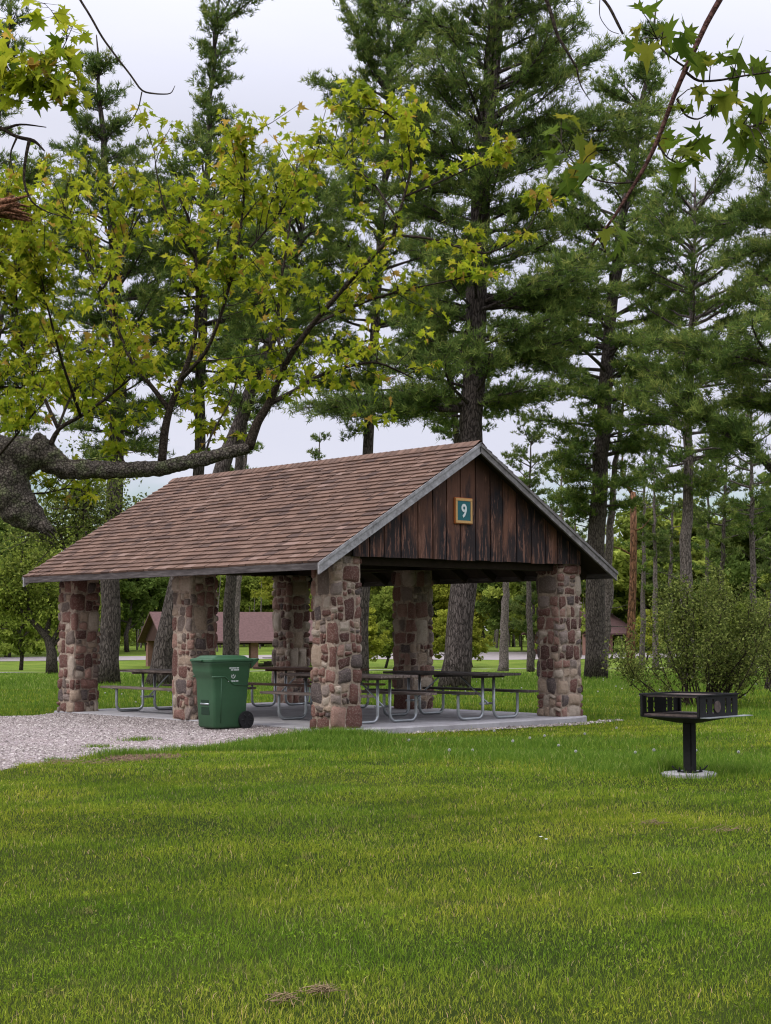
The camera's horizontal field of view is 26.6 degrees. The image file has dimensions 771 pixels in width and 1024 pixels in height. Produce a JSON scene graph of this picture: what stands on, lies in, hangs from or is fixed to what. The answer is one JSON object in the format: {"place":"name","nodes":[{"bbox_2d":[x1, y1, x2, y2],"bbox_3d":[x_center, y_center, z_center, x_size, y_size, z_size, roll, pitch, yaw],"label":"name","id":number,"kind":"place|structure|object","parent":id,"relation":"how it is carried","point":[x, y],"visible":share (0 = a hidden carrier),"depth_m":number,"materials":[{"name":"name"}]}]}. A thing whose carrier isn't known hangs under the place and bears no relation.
{"place":"outdoors","nodes":[
{"label":"outdoors","id":0,"kind":"place"},
{"bbox_2d":[0,652,731,660],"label":"road","id":1,"kind":"structure","parent":0,"point":[512,655],"depth_m":147.49,"materials":[{"name":"grey asphalt"}]},
{"bbox_2d":[0,667,745,672],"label":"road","id":2,"kind":"structure","parent":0,"point":[392,669],"depth_m":120.37,"materials":[{"name":"grey asphalt"}]},
{"bbox_2d":[0,631,770,1023],"bbox_3d":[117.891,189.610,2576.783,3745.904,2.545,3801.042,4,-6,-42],"label":"ground","id":3,"kind":"structure","parent":0,"point":[30,667],"depth_m":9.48,"materials":[{"name":"plant"}]},
{"bbox_2d":[0,0,33,172],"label":"pine tree","id":4,"kind":"object","parent":3,"relation":"on","point":[10,5],"visible":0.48,"depth_m":59.27,"materials":[{"name":"green plant"}]},
{"bbox_2d":[0,517,54,656],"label":"broadleaf tree","id":5,"kind":"object","parent":3,"relation":"on","point":[7,551],"visible":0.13,"depth_m":148.26,"materials":[{"name":"green plant"}]},
{"bbox_2d":[0,557,58,669],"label":"broadleaf tree","id":6,"kind":"object","parent":3,"relation":"on","point":[24,641],"visible":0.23,"depth_m":119.05,"materials":[{"name":"green plant"}]},
{"bbox_2d":[0,144,92,437],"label":"pine tree","id":7,"kind":"object","parent":3,"relation":"on","point":[31,169],"visible":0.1,"depth_m":66.23,"materials":[{"name":"green plant"}]},
{"bbox_2d":[0,525,121,673],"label":"broadleaf tree","id":8,"kind":"object","parent":3,"relation":"on","point":[17,600],"visible":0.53,"depth_m":94.35,"materials":[{"name":"green plant"}]},
{"bbox_2d":[0,431,149,582],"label":"broadleaf tree","id":9,"kind":"object","parent":3,"relation":"on","point":[80,513],"visible":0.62,"depth_m":49.64,"materials":[{"name":"green plant"}]},
{"bbox_2d":[69,481,106,580],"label":"pine tree","id":10,"kind":"object","parent":3,"relation":"on","point":[87,520],"visible":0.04,"depth_m":120.31,"materials":[{"name":"green plant"}]},
{"bbox_2d":[43,522,139,627],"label":"broadleaf tree","id":11,"kind":"object","parent":3,"relation":"on","point":[99,582],"depth_m":155.82,"materials":[{"name":"green plant"}]},
{"bbox_2d":[21,758,198,764],"bbox_3d":[-3.433,2.964,19.339,2.482,0.068,0.904,1,-4,-11],"label":"dry straw","id":12,"kind":"object","parent":3,"relation":"on","point":[66,761],"visible":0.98,"depth_m":19.32,"materials":[{"name":"beige plant"}]},
{"bbox_2d":[19,35,204,683],"bbox_3d":[-9.870,-5.803,60.524,7.261,24.527,7.096,4,-6,-42],"label":"pine tree","id":13,"kind":"object","parent":3,"relation":"on","point":[143,292],"visible":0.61,"depth_m":60.00,"materials":[{"name":"green plant"}]},
{"bbox_2d":[101,755,150,761],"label":"bare soil","id":14,"kind":"structure","parent":3,"relation":"on","point":[123,757],"depth_m":19.98,"materials":[{"name":"brown soil"}]},
{"bbox_2d":[120,596,143,639],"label":"broadleaf tree","id":15,"kind":"object","parent":3,"relation":"on","point":[123,626],"visible":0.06,"depth_m":166.46,"materials":[{"name":"green plant"}]},
{"bbox_2d":[99,577,169,651],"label":"broadleaf tree","id":16,"kind":"object","parent":3,"relation":"on","point":[130,608],"visible":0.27,"depth_m":159.22,"materials":[{"name":"green plant"}]},
{"bbox_2d":[102,753,186,758],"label":"bare soil","id":17,"kind":"structure","parent":3,"relation":"on","point":[149,755],"depth_m":20.31,"materials":[{"name":"brown soil"}]},
{"bbox_2d":[121,577,168,650],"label":"broadleaf tree","id":18,"kind":"object","parent":3,"relation":"on","point":[158,593],"visible":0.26,"depth_m":162.45,"materials":[{"name":"green plant"}]},
{"bbox_2d":[0,713,300,769],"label":"gravel pad","id":19,"kind":"object","parent":3,"relation":"on","point":[169,742],"visible":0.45,"depth_m":23.45,"materials":[{"name":"grey gravel"}]},
{"bbox_2d":[190,655,258,728],"bbox_3d":[-2.504,2.775,25.123,0.929,1.124,0.649,3,-5,-37],"label":"wheeled bin","id":20,"kind":"object","parent":19,"relation":"on","point":[222,683],"visible":1,"depth_m":24.90,"materials":[{"name":"green plastic"}]},
{"bbox_2d":[0,713,623,768],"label":"gravel","id":21,"kind":"structure","parent":19,"relation":"on","point":[102,721],"depth_m":24.76,"materials":[{"name":"grey gravel"}]},
{"bbox_2d":[106,0,284,475],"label":"pine tree","id":22,"kind":"object","parent":3,"relation":"on","point":[206,132],"visible":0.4,"depth_m":62.47,"materials":[{"name":"green plant"}]},
{"bbox_2d":[137,612,312,667],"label":"pavilion","id":23,"kind":"structure","parent":3,"relation":"on","point":[255,629],"depth_m":131.68,"materials":[{"name":"wood"}]},
{"bbox_2d":[217,575,257,611],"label":"broadleaf tree","id":24,"kind":"object","parent":3,"relation":"on","point":[245,593],"visible":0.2,"depth_m":183.75,"materials":[{"name":"green plant"}]},
{"bbox_2d":[223,392,264,654],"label":"pine tree","id":25,"kind":"object","parent":3,"relation":"on","point":[239,580],"visible":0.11,"depth_m":99.69,"materials":[{"name":"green plant"}]},
{"bbox_2d":[240,576,273,645],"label":"broadleaf tree","id":26,"kind":"object","parent":3,"relation":"on","point":[255,584],"visible":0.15,"depth_m":183.01,"materials":[{"name":"green plant"}]},
{"bbox_2d":[206,183,314,654],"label":"pine tree","id":27,"kind":"object","parent":3,"relation":"on","point":[229,617],"visible":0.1,"depth_m":73.81,"materials":[{"name":"green plant"}]},
{"bbox_2d":[145,145,384,685],"bbox_3d":[-3.833,-3.318,56.274,6.708,18.944,6.509,4,-6,-42],"label":"pine tree","id":28,"kind":"object","parent":3,"relation":"on","point":[245,403],"visible":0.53,"depth_m":56.05,"materials":[{"name":"green plant"}]},
{"bbox_2d":[260,657,271,665],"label":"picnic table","id":29,"kind":"object","parent":3,"relation":"on","point":[267,663],"visible":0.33,"depth_m":133.79,"materials":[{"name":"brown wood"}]},
{"bbox_2d":[250,576,312,611],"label":"broadleaf tree","id":30,"kind":"object","parent":3,"relation":"on","point":[267,587],"visible":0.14,"depth_m":163.99,"materials":[{"name":"green plant"}]},
{"bbox_2d":[264,990,301,1005],"bbox_3d":[-0.427,2.052,6.865,0.161,0.060,0.098,0,-4,4],"label":"dry straw","id":31,"kind":"object","parent":3,"relation":"on","point":[286,996],"visible":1,"depth_m":6.86,"materials":[{"name":"beige plant"}]},
{"bbox_2d":[0,0,574,537],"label":"maple tree","id":32,"kind":"object","parent":3,"relation":"on","point":[22,460],"visible":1,"depth_m":12.00,"materials":[{"name":"green plant"}]},
{"bbox_2d":[306,431,331,460],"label":"pine tree","id":33,"kind":"object","parent":3,"relation":"on","point":[316,453],"visible":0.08,"depth_m":124.35,"materials":[{"name":"green plant"}]},
{"bbox_2d":[54,702,586,733],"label":"concrete slab","id":34,"kind":"structure","parent":3,"relation":"on","point":[446,719],"depth_m":27.46,"materials":[{"name":"grey concrete"}]},
{"bbox_2d":[100,669,255,711],"bbox_3d":[-3.775,3.245,29.465,1.620,0.761,2.591,4,-6,-42],"label":"picnic table","id":35,"kind":"object","parent":34,"relation":"on","point":[167,672],"visible":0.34,"depth_m":29.78,"materials":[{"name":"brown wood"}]},
{"bbox_2d":[248,666,385,707],"bbox_3d":[-1.455,3.370,31.247,1.620,0.761,2.568,4,-6,-42],"label":"picnic table","id":36,"kind":"object","parent":34,"relation":"on","point":[275,684],"visible":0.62,"depth_m":31.42,"materials":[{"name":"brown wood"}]},
{"bbox_2d":[22,440,617,728],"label":"picnic pavilion","id":37,"kind":"structure","parent":34,"relation":"on","point":[334,535],"depth_m":27.41,"materials":[{"name":"stone"}]},
{"bbox_2d":[454,497,472,524],"bbox_3d":[1.253,-0.018,26.187,0.400,0.424,0.044,4,-6,-42],"label":"number sign","id":38,"kind":"object","parent":37,"relation":"attached to","point":[462,510],"visible":1,"depth_m":26.16,"materials":[{"name":"teal paint"}]},
{"bbox_2d":[260,672,436,723],"bbox_3d":[-0.630,3.025,26.558,1.620,0.761,2.572,4,-6,-42],"label":"picnic table","id":39,"kind":"object","parent":34,"relation":"on","point":[376,677],"visible":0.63,"depth_m":26.23,"materials":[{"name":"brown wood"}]},
{"bbox_2d":[365,670,537,720],"bbox_3d":[1.097,3.099,27.625,1.620,0.761,2.570,4,-6,-42],"label":"picnic table","id":40,"kind":"object","parent":34,"relation":"on","point":[481,675],"visible":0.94,"depth_m":27.36,"materials":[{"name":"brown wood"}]},
{"bbox_2d":[296,981,345,996],"bbox_3d":[-0.277,2.058,7.021,0.210,0.063,0.128,1,-4,-9],"label":"dry straw","id":41,"kind":"object","parent":3,"relation":"on","point":[327,988],"visible":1,"depth_m":7.01,"materials":[{"name":"beige plant"}]},
{"bbox_2d":[36,577,650,651],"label":"undergrowth","id":42,"kind":"object","parent":3,"relation":"on","point":[496,632],"visible":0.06,"depth_m":175.46,"materials":[{"name":"green plant"}]},
{"bbox_2d":[0,513,726,645],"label":"wood","id":43,"kind":"object","parent":3,"relation":"on","point":[132,634],"depth_m":196.07,"materials":[{"name":"green plant"}]},
{"bbox_2d":[277,0,455,682],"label":"pine tree","id":44,"kind":"object","parent":3,"relation":"on","point":[366,46],"visible":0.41,"depth_m":60.22,"materials":[{"name":"green plant"}]},
{"bbox_2d":[369,588,384,628],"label":"broadleaf tree","id":45,"kind":"object","parent":3,"relation":"on","point":[372,609],"visible":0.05,"depth_m":159.91,"materials":[{"name":"green plant"}]},
{"bbox_2d":[368,608,390,668],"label":"broadleaf tree","id":46,"kind":"object","parent":3,"relation":"on","point":[376,647],"visible":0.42,"depth_m":121.45,"materials":[{"name":"green plant"}]},
{"bbox_2d":[369,586,393,630],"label":"broadleaf tree","id":47,"kind":"object","parent":3,"relation":"on","point":[375,592],"visible":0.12,"depth_m":158.25,"materials":[{"name":"green plant"}]},
{"bbox_2d":[370,586,393,667],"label":"broadleaf tree","id":48,"kind":"object","parent":3,"relation":"on","point":[384,598],"visible":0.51,"depth_m":129.18,"materials":[{"name":"green plant"}]},
{"bbox_2d":[0,670,770,786],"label":"tall grass","id":49,"kind":"structure","parent":3,"relation":"on","point":[306,739],"depth_m":22.24,"materials":[{"name":"green plant"}]},
{"bbox_2d":[0,750,770,1023],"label":"clover","id":50,"kind":"object","parent":3,"relation":"on","point":[275,972],"visible":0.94,"depth_m":8.98,"materials":[{"name":"green plant"}]},
{"bbox_2d":[432,609,447,658],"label":"broadleaf tree","id":51,"kind":"object","parent":3,"relation":"on","point":[439,627],"visible":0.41,"depth_m":127.34,"materials":[{"name":"green plant"}]},
{"bbox_2d":[389,240,515,443],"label":"pine tree","id":52,"kind":"object","parent":3,"relation":"on","point":[442,429],"visible":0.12,"depth_m":78.36,"materials":[{"name":"green plant"}]},
{"bbox_2d":[432,591,477,637],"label":"broadleaf tree","id":53,"kind":"object","parent":3,"relation":"on","point":[433,604],"visible":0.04,"depth_m":166.76,"materials":[{"name":"green plant"}]},
{"bbox_2d":[432,584,489,630],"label":"broadleaf tree","id":54,"kind":"object","parent":3,"relation":"on","point":[441,592],"visible":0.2,"depth_m":160.45,"materials":[{"name":"green plant"}]},
{"bbox_2d":[472,616,496,666],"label":"broadleaf tree","id":55,"kind":"object","parent":3,"relation":"on","point":[478,645],"visible":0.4,"depth_m":130.38,"materials":[{"name":"green plant"}]},
{"bbox_2d":[281,0,690,687],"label":"pine tree","id":56,"kind":"object","parent":3,"relation":"on","point":[473,354],"visible":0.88,"depth_m":49.77,"materials":[{"name":"green plant"}]},
{"bbox_2d":[475,589,497,644],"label":"broadleaf tree","id":57,"kind":"object","parent":3,"relation":"on","point":[485,622],"visible":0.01,"depth_m":178.49,"materials":[{"name":"green plant"}]},
{"bbox_2d":[475,582,525,629],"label":"broadleaf tree","id":58,"kind":"object","parent":3,"relation":"on","point":[494,619],"visible":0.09,"depth_m":156.76,"materials":[{"name":"green plant"}]},
{"bbox_2d":[485,611,524,646],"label":"broadleaf tree","id":59,"kind":"object","parent":3,"relation":"on","point":[510,632],"visible":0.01,"depth_m":179.68,"materials":[{"name":"green plant"}]},
{"bbox_2d":[497,463,532,670],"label":"pine tree","id":60,"kind":"object","parent":3,"relation":"on","point":[504,650],"visible":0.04,"depth_m":104.55,"materials":[{"name":"green plant"}]},
{"bbox_2d":[508,614,526,638],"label":"broadleaf tree","id":61,"kind":"object","parent":3,"relation":"on","point":[518,631],"visible":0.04,"depth_m":160.06,"materials":[{"name":"green plant"}]},
{"bbox_2d":[508,581,537,669],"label":"tree","id":62,"kind":"object","parent":3,"relation":"on","point":[517,609],"visible":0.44,"depth_m":109.17,"materials":[{"name":"green plant"}]},
{"bbox_2d":[500,418,558,671],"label":"pine tree","id":63,"kind":"object","parent":3,"relation":"on","point":[535,435],"visible":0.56,"depth_m":99.84,"materials":[{"name":"green plant"}]},
{"bbox_2d":[482,582,584,625],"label":"broadleaf tree","id":64,"kind":"object","parent":3,"relation":"on","point":[515,589],"visible":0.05,"depth_m":151.87,"materials":[{"name":"green plant"}]},
{"bbox_2d":[531,606,584,648],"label":"broadleaf tree","id":65,"kind":"object","parent":3,"relation":"on","point":[582,628],"depth_m":133.53,"materials":[{"name":"green plant"}]},
{"bbox_2d":[542,456,577,525],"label":"pine tree","id":66,"kind":"object","parent":3,"relation":"on","point":[570,520],"visible":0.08,"depth_m":112.20,"materials":[{"name":"green plant"}]},
{"bbox_2d":[553,486,589,592],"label":"pine tree","id":67,"kind":"object","parent":3,"relation":"on","point":[581,533],"visible":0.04,"depth_m":116.05,"materials":[{"name":"green plant"}]},
{"bbox_2d":[571,526,585,609],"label":"broadleaf tree","id":68,"kind":"object","parent":3,"relation":"on","point":[582,598],"visible":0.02,"depth_m":164.36,"materials":[{"name":"green plant"}]},
{"bbox_2d":[521,611,638,654],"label":"pavilion","id":69,"kind":"structure","parent":3,"relation":"on","point":[615,620],"depth_m":154.52,"materials":[{"name":"stone"}]},
{"bbox_2d":[582,594,626,645],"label":"broadleaf tree","id":70,"kind":"object","parent":3,"relation":"on","point":[617,613],"visible":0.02,"depth_m":167.09,"materials":[{"name":"green plant"}]},
{"bbox_2d":[493,0,744,678],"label":"pine tree","id":71,"kind":"object","parent":3,"relation":"on","point":[598,508],"visible":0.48,"depth_m":71.82,"materials":[{"name":"green plant"}]},
{"bbox_2d":[600,350,659,669],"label":"pine tree","id":72,"kind":"object","parent":3,"relation":"on","point":[617,464],"visible":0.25,"depth_m":74.89,"materials":[{"name":"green plant"}]},
{"bbox_2d":[613,434,651,674],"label":"broken pine","id":73,"kind":"object","parent":3,"relation":"on","point":[631,617],"visible":0.63,"depth_m":85.81,"materials":[{"name":"red plant"}]},
{"bbox_2d":[582,501,697,650],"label":"broadleaf tree","id":74,"kind":"object","parent":3,"relation":"on","point":[621,563],"visible":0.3,"depth_m":158.54,"materials":[{"name":"green plant"}]},
{"bbox_2d":[619,439,669,668],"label":"pine tree","id":75,"kind":"object","parent":3,"relation":"on","point":[642,569],"visible":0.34,"depth_m":119.75,"materials":[{"name":"green plant"}]},
{"bbox_2d":[625,609,663,659],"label":"broadleaf tree","id":76,"kind":"object","parent":3,"relation":"on","point":[648,636],"visible":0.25,"depth_m":139.28,"materials":[{"name":"green plant"}]},
{"bbox_2d":[613,543,679,649],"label":"broadleaf tree","id":77,"kind":"object","parent":3,"relation":"on","point":[622,594],"visible":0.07,"depth_m":160.98,"materials":[{"name":"green plant"}]},
{"bbox_2d":[629,818,669,824],"bbox_3d":[2.136,2.487,13.054,0.275,0.061,0.249,4,-6,-42],"label":"dry straw","id":78,"kind":"object","parent":3,"relation":"on","point":[657,823],"visible":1,"depth_m":13.05,"materials":[{"name":"beige plant"}]},
{"bbox_2d":[538,0,770,261],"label":"maple tree","id":79,"kind":"object","parent":3,"relation":"on","point":[582,168],"visible":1,"depth_m":5.89,"materials":[{"name":"green plant"}]},
{"bbox_2d":[628,455,681,669],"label":"pine tree","id":80,"kind":"object","parent":3,"relation":"on","point":[658,538],"visible":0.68,"depth_m":109.90,"materials":[{"name":"green plant"}]},
{"bbox_2d":[617,523,699,646],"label":"broadleaf tree","id":81,"kind":"object","parent":3,"relation":"on","point":[678,533],"depth_m":163.46,"materials":[{"name":"green plant"}]},
{"bbox_2d":[651,469,696,667],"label":"pine tree","id":82,"kind":"object","parent":3,"relation":"on","point":[672,547],"visible":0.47,"depth_m":123.89,"materials":[{"name":"green plant"}]},
{"bbox_2d":[660,563,702,648],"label":"broadleaf tree","id":83,"kind":"object","parent":3,"relation":"on","point":[693,574],"visible":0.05,"depth_m":162.05,"materials":[{"name":"green plant"}]},
{"bbox_2d":[600,554,770,707],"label":"round bush","id":84,"kind":"object","parent":3,"relation":"on","point":[717,635],"visible":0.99,"depth_m":33.60,"materials":[{"name":"green plant"}]},
{"bbox_2d":[657,498,714,648],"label":"broadleaf tree","id":85,"kind":"object","parent":3,"relation":"on","point":[677,519],"visible":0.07,"depth_m":164.57,"materials":[{"name":"green plant"}]},
{"bbox_2d":[602,146,770,680],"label":"pine tree","id":86,"kind":"object","parent":3,"relation":"on","point":[688,481],"visible":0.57,"depth_m":64.01,"materials":[{"name":"green plant"}]},
{"bbox_2d":[661,770,716,778],"bbox_3d":[3.292,2.865,17.539,0.601,0.122,0.602,4,-6,-42],"label":"concrete footing","id":87,"kind":"object","parent":3,"relation":"on","point":[700,774],"visible":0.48,"depth_m":17.37,"materials":[{"name":"grey concrete"}]},
{"bbox_2d":[639,691,752,772],"bbox_3d":[3.358,2.382,17.575,0.880,0.848,0.880,-4,-6,43],"label":"barbecue grill","id":88,"kind":"object","parent":87,"relation":"on","point":[687,719],"visible":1,"depth_m":17.51,"materials":[{"name":"black metal"}]},
{"bbox_2d":[615,113,770,689],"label":"pine tree","id":89,"kind":"object","parent":3,"relation":"on","point":[725,358],"visible":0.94,"depth_m":47.84,"materials":[{"name":"green plant"}]},
{"bbox_2d":[691,454,731,669],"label":"pine tree","id":90,"kind":"object","parent":3,"relation":"on","point":[707,542],"visible":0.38,"depth_m":112.03,"materials":[{"name":"green plant"}]},
{"bbox_2d":[687,824,752,832],"bbox_3d":[2.608,2.463,12.658,0.510,0.064,0.208,-1,-4,5],"label":"dry straw","id":91,"kind":"object","parent":3,"relation":"on","point":[724,829],"visible":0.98,"depth_m":12.65,"materials":[{"name":"beige plant"}]},
{"bbox_2d":[694,582,746,648],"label":"broadleaf tree","id":92,"kind":"object","parent":3,"relation":"on","point":[741,604],"visible":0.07,"depth_m":123.81,"materials":[{"name":"green plant"}]},
{"bbox_2d":[680,434,761,663],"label":"pine tree","id":93,"kind":"object","parent":3,"relation":"on","point":[723,528],"visible":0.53,"depth_m":99.91,"materials":[{"name":"green plant"}]},
{"bbox_2d":[692,512,762,638],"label":"broadleaf tree","id":94,"kind":"object","parent":3,"relation":"on","point":[698,562],"visible":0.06,"depth_m":154.37,"materials":[{"name":"green plant"}]},
{"bbox_2d":[693,472,770,605],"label":"broadleaf tree","id":95,"kind":"object","parent":3,"relation":"on","point":[741,568],"visible":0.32,"depth_m":149.12,"materials":[{"name":"green plant"}]},
{"bbox_2d":[694,401,770,674],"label":"pine tree","id":96,"kind":"object","parent":3,"relation":"on","point":[751,485],"visible":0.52,"depth_m":80.00,"materials":[{"name":"green plant"}]},
{"bbox_2d":[732,557,764,600],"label":"broadleaf tree","id":97,"kind":"object","parent":3,"relation":"on","point":[738,589],"visible":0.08,"depth_m":152.08,"materials":[{"name":"green plant"}]},
{"bbox_2d":[741,568,770,646],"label":"broadleaf tree","id":98,"kind":"object","parent":3,"relation":"on","point":[765,578],"visible":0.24,"depth_m":117.45,"materials":[{"name":"green plant"}]},
{"bbox_2d":[744,468,770,627],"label":"pine tree","id":99,"kind":"object","parent":3,"relation":"on","point":[761,542],"visible":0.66,"depth_m":116.21,"materials":[{"name":"green plant"}]},
{"bbox_2d":[749,569,770,695],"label":"round bush","id":100,"kind":"object","parent":3,"relation":"on","point":[769,621],"visible":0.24,"depth_m":36.89,"materials":[{"name":"green plant"}]},
{"bbox_2d":[0,0,770,630],"label":"sky","id":101,"kind":"structure","parent":0,"point":[284,40],"materials":[{"name":"white"}]}
]}

